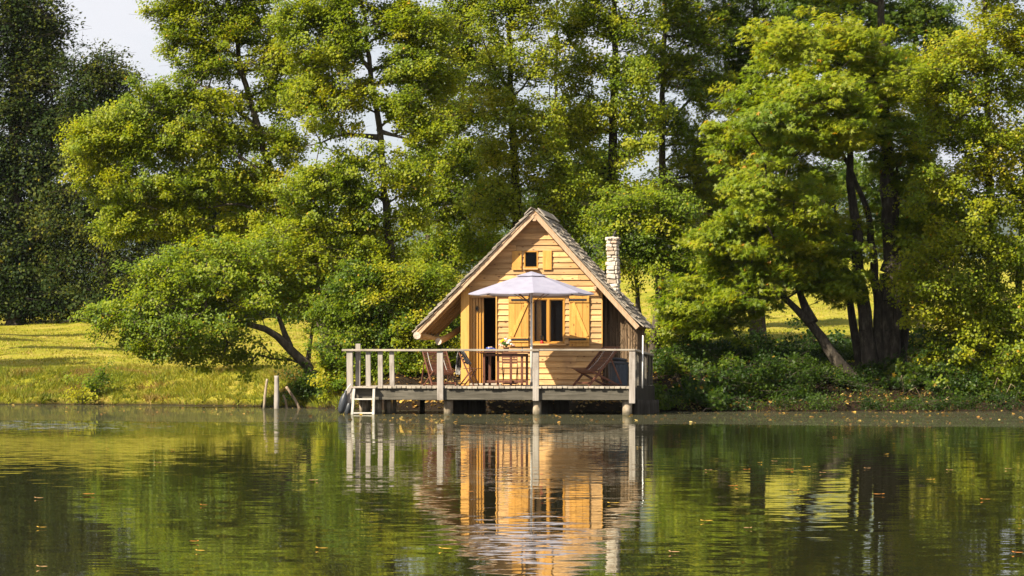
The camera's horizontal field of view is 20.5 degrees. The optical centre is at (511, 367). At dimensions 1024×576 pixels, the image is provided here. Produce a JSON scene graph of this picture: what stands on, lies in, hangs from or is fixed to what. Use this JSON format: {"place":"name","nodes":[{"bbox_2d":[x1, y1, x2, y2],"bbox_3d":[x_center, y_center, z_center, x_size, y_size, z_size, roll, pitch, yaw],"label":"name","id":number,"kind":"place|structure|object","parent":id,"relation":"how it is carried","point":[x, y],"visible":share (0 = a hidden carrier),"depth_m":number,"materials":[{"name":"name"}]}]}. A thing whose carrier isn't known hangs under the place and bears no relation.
{"place":"outdoors","nodes":[
{"label":"outdoors","id":0,"kind":"place"},
{"bbox_2d":[1,185,1018,282],"bbox_3d":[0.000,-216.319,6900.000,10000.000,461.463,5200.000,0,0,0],"label":"hills","id":1,"kind":"structure","parent":0,"point":[1006,228],"depth_m":6032.42,"materials":[{"name":"green plant"}]},
{"bbox_2d":[0,404,1023,575],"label":"water","id":2,"kind":"structure","parent":0,"point":[386,497],"depth_m":24.31,"materials":[{"name":"green liquid"}]},
{"bbox_2d":[263,379,267,408],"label":"old stake","id":3,"kind":"object","parent":2,"relation":"in","point":[264,397],"visible":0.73,"depth_m":74.47,"materials":[{"name":"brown wood"}]},
{"bbox_2d":[274,376,278,408],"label":"old stake","id":4,"kind":"object","parent":2,"relation":"in","point":[276,392],"visible":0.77,"depth_m":74.34,"materials":[{"name":"grey wood"}]},
{"bbox_2d":[282,395,287,408],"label":"old stake","id":5,"kind":"object","parent":2,"relation":"in","point":[286,405],"visible":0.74,"depth_m":74.58,"materials":[{"name":"brown wood"}]},
{"bbox_2d":[11,404,1022,422],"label":"floating leaf drift","id":6,"kind":"object","parent":2,"relation":"on","point":[582,416],"visible":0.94,"depth_m":64.73,"materials":[{"name":"brown plant"}]},
{"bbox_2d":[0,256,1023,410],"bbox_3d":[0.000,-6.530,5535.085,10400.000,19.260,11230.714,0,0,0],"label":"ground","id":7,"kind":"structure","parent":0,"point":[510,406],"depth_m":84.78,"materials":[{"name":"green plant"}]},
{"bbox_2d":[0,0,119,325],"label":"dark tree","id":8,"kind":"object","parent":7,"relation":"on","point":[21,108],"visible":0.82,"depth_m":133.28,"materials":[{"name":"green plant"}]},
{"bbox_2d":[54,372,101,404],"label":"weed clump","id":9,"kind":"object","parent":7,"relation":"on","point":[85,395],"visible":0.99,"depth_m":82.51,"materials":[{"name":"green plant"}]},
{"bbox_2d":[67,356,125,397],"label":"weed clump","id":10,"kind":"object","parent":7,"relation":"on","point":[92,385],"visible":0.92,"depth_m":83.24,"materials":[{"name":"green plant"}]},
{"bbox_2d":[23,32,191,323],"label":"dark tree","id":11,"kind":"object","parent":7,"relation":"on","point":[98,74],"visible":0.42,"depth_m":131.58,"materials":[{"name":"green plant"}]},
{"bbox_2d":[52,0,339,348],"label":"alder tree","id":12,"kind":"object","parent":7,"relation":"on","point":[189,198],"visible":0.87,"depth_m":81.28,"materials":[{"name":"green plant"}]},
{"bbox_2d":[59,218,357,383],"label":"alder tree","id":13,"kind":"object","parent":7,"relation":"on","point":[154,318],"visible":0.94,"depth_m":75.63,"materials":[{"name":"green plant"}]},
{"bbox_2d":[131,154,301,319],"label":"dark tree","id":14,"kind":"object","parent":7,"relation":"on","point":[215,214],"visible":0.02,"depth_m":135.23,"materials":[{"name":"green plant"}]},
{"bbox_2d":[285,386,299,407],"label":"driftwood log","id":15,"kind":"object","parent":7,"relation":"on","point":[292,396],"visible":0.77,"depth_m":74.77,"materials":[{"name":"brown wood"}]},
{"bbox_2d":[274,362,331,403],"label":"undergrowth","id":16,"kind":"object","parent":7,"relation":"on","point":[309,389],"visible":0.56,"depth_m":75.87,"materials":[{"name":"green plant"}]},
{"bbox_2d":[252,0,470,312],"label":"alder tree","id":17,"kind":"object","parent":7,"relation":"on","point":[419,73],"visible":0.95,"depth_m":76.81,"materials":[{"name":"green plant"}]},
{"bbox_2d":[262,230,468,336],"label":"background tree","id":18,"kind":"object","parent":7,"relation":"on","point":[289,320],"visible":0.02,"depth_m":95.56,"materials":[{"name":"green plant"}]},
{"bbox_2d":[301,251,460,401],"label":"shrub","id":19,"kind":"object","parent":7,"relation":"on","point":[376,288],"visible":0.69,"depth_m":74.56,"materials":[{"name":"green plant"}]},
{"bbox_2d":[399,268,460,354],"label":"shrub","id":20,"kind":"object","parent":7,"relation":"on","point":[459,315],"visible":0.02,"depth_m":77.88,"materials":[{"name":"green plant"}]},
{"bbox_2d":[395,0,508,279],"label":"alder tree","id":21,"kind":"object","parent":7,"relation":"on","point":[453,250],"visible":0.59,"depth_m":82.44,"materials":[{"name":"green plant"}]},
{"bbox_2d":[342,335,658,414],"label":"deck","id":22,"kind":"structure","parent":7,"relation":"on","point":[458,399],"depth_m":65.23,"materials":[{"name":"grey wood"}]},
{"bbox_2d":[338,384,350,413],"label":"fender buoy","id":23,"kind":"object","parent":22,"relation":"hanging from","point":[342,404],"visible":1,"depth_m":65.27,"materials":[{"name":"rubber"}]},
{"bbox_2d":[345,403,351,413],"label":"fender buoy","id":24,"kind":"object","parent":22,"relation":"hanging from","point":[348,409],"visible":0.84,"depth_m":65.74,"materials":[{"name":"rubber"}]},
{"bbox_2d":[351,387,376,413],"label":"ladder","id":25,"kind":"object","parent":22,"relation":"attached to","point":[354,399],"visible":0.8,"depth_m":65.27,"materials":[{"name":"metal"}]},
{"bbox_2d":[421,351,455,385],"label":"lounge chair","id":26,"kind":"object","parent":22,"relation":"on","point":[431,367],"visible":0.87,"depth_m":66.60,"materials":[{"name":"brown wood"}]},
{"bbox_2d":[459,352,481,385],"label":"folding chair","id":27,"kind":"object","parent":22,"relation":"on","point":[466,368],"visible":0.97,"depth_m":65.75,"materials":[{"name":"brown wood"}]},
{"bbox_2d":[456,351,471,374],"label":"throw blanket","id":28,"kind":"object","parent":27,"relation":"hanging from","point":[458,361],"visible":0.97,"depth_m":65.92,"materials":[{"name":"white fabric"}]},
{"bbox_2d":[477,352,529,385],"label":"table","id":29,"kind":"object","parent":22,"relation":"on","point":[489,381],"visible":0.82,"depth_m":65.76,"materials":[{"name":"brown wood"}]},
{"bbox_2d":[498,338,514,351],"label":"flower pot","id":30,"kind":"object","parent":29,"relation":"on","point":[505,343],"visible":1,"depth_m":65.90,"materials":[{"name":"brown ceramic"}]},
{"bbox_2d":[502,353,518,385],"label":"folding chair","id":31,"kind":"object","parent":22,"relation":"on","point":[517,368],"visible":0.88,"depth_m":66.68,"materials":[{"name":"brown wood"}]},
{"bbox_2d":[469,271,593,385],"bbox_3d":[0.451,-0.907,65.327,2.695,2.646,2.695,0,0,-24],"label":"parasol","id":32,"kind":"object","parent":22,"relation":"on","point":[531,284],"visible":0.99,"depth_m":64.88,"materials":[{"name":"white fabric"}]},
{"bbox_2d":[412,207,654,385],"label":"cabin","id":33,"kind":"object","parent":22,"relation":"on","point":[543,242],"visible":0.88,"depth_m":67.59,"materials":[{"name":"beige wood"}]},
{"bbox_2d":[470,298,483,382],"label":"door","id":34,"kind":"structure","parent":33,"relation":"in","point":[479,306],"depth_m":67.85,"materials":[{"name":"orange wood"}]},
{"bbox_2d":[523,251,538,269],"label":"window","id":35,"kind":"structure","parent":33,"relation":"in","point":[525,268],"depth_m":67.55,"materials":[{"name":"orange wood"}]},
{"bbox_2d":[533,298,566,344],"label":"window","id":36,"kind":"structure","parent":33,"relation":"in","point":[548,341],"depth_m":67.50,"materials":[{"name":"orange wood"}]},
{"bbox_2d":[571,346,621,385],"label":"lounge chair","id":37,"kind":"object","parent":22,"relation":"on","point":[599,365],"visible":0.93,"depth_m":65.79,"materials":[{"name":"brown wood"}]},
{"bbox_2d":[608,361,628,385],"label":"storage bin","id":38,"kind":"object","parent":22,"relation":"on","point":[621,367],"visible":0.85,"depth_m":66.32,"materials":[{"name":"grey plastic"}]},
{"bbox_2d":[612,357,626,361],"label":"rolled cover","id":39,"kind":"object","parent":38,"relation":"on","point":[617,359],"visible":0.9,"depth_m":66.42,"materials":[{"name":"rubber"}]},
{"bbox_2d":[444,0,605,243],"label":"alder tree","id":40,"kind":"object","parent":7,"relation":"on","point":[564,184],"visible":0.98,"depth_m":79.96,"materials":[{"name":"green plant"}]},
{"bbox_2d":[449,93,639,281],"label":"background tree","id":41,"kind":"object","parent":7,"relation":"on","point":[588,250],"visible":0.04,"depth_m":97.73,"materials":[{"name":"green plant"}]},
{"bbox_2d":[540,0,677,274],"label":"alder tree","id":42,"kind":"object","parent":7,"relation":"on","point":[582,115],"visible":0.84,"depth_m":81.53,"materials":[{"name":"green plant"}]},
{"bbox_2d":[571,170,715,366],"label":"alder tree","id":43,"kind":"object","parent":7,"relation":"on","point":[659,215],"visible":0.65,"depth_m":74.10,"materials":[{"name":"green plant"}]},
{"bbox_2d":[357,367,1018,408],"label":"leaf litter","id":44,"kind":"object","parent":7,"relation":"on","point":[521,401],"visible":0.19,"depth_m":71.50,"materials":[{"name":"brown plant"}]},
{"bbox_2d":[623,0,755,320],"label":"alder tree","id":45,"kind":"object","parent":7,"relation":"on","point":[696,27],"visible":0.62,"depth_m":83.59,"materials":[{"name":"green plant"}]},
{"bbox_2d":[650,330,731,378],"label":"shrub","id":46,"kind":"object","parent":7,"relation":"on","point":[677,358],"visible":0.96,"depth_m":73.07,"materials":[{"name":"green plant"}]},
{"bbox_2d":[653,364,746,410],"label":"shrub","id":47,"kind":"object","parent":7,"relation":"on","point":[688,385],"visible":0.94,"depth_m":70.16,"materials":[{"name":"green plant"}]},
{"bbox_2d":[644,153,869,318],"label":"background tree","id":48,"kind":"object","parent":7,"relation":"on","point":[827,162],"visible":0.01,"depth_m":96.78,"materials":[{"name":"green plant"}]},
{"bbox_2d":[688,349,831,400],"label":"shrub","id":49,"kind":"object","parent":7,"relation":"on","point":[770,378],"visible":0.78,"depth_m":70.92,"materials":[{"name":"green plant"}]},
{"bbox_2d":[702,315,854,362],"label":"shrub","id":50,"kind":"object","parent":7,"relation":"on","point":[845,353],"visible":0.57,"depth_m":75.09,"materials":[{"name":"green plant"}]},
{"bbox_2d":[644,0,952,379],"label":"maple tree","id":51,"kind":"object","parent":7,"relation":"on","point":[781,123],"visible":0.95,"depth_m":71.87,"materials":[{"name":"green plant"}]},
{"bbox_2d":[647,323,1006,357],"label":"shrub","id":52,"kind":"object","parent":7,"relation":"on","point":[847,340],"visible":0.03,"depth_m":77.16,"materials":[{"name":"green plant"}]},
{"bbox_2d":[702,0,970,339],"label":"maple tree","id":53,"kind":"object","parent":7,"relation":"on","point":[912,19],"visible":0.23,"depth_m":84.59,"materials":[{"name":"green plant"}]},
{"bbox_2d":[657,379,1023,410],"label":"shrub","id":54,"kind":"object","parent":7,"relation":"on","point":[819,400],"visible":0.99,"depth_m":69.62,"materials":[{"name":"green plant"}]},
{"bbox_2d":[792,351,916,396],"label":"shrub","id":55,"kind":"object","parent":7,"relation":"on","point":[842,378],"visible":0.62,"depth_m":72.33,"materials":[{"name":"green plant"}]},
{"bbox_2d":[868,329,981,394],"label":"shrub","id":56,"kind":"object","parent":7,"relation":"on","point":[922,377],"visible":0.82,"depth_m":71.87,"materials":[{"name":"green plant"}]},
{"bbox_2d":[868,0,1023,399],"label":"alder tree","id":57,"kind":"object","parent":7,"relation":"on","point":[974,226],"visible":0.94,"depth_m":71.68,"materials":[{"name":"green plant"}]},
{"bbox_2d":[926,357,1023,400],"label":"shrub","id":58,"kind":"object","parent":7,"relation":"on","point":[980,386],"visible":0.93,"depth_m":71.30,"materials":[{"name":"green plant"}]},
{"bbox_2d":[0,0,1023,222],"label":"sky","id":59,"kind":"structure","parent":0,"point":[114,20],"materials":[{"name":"white"}]}
]}

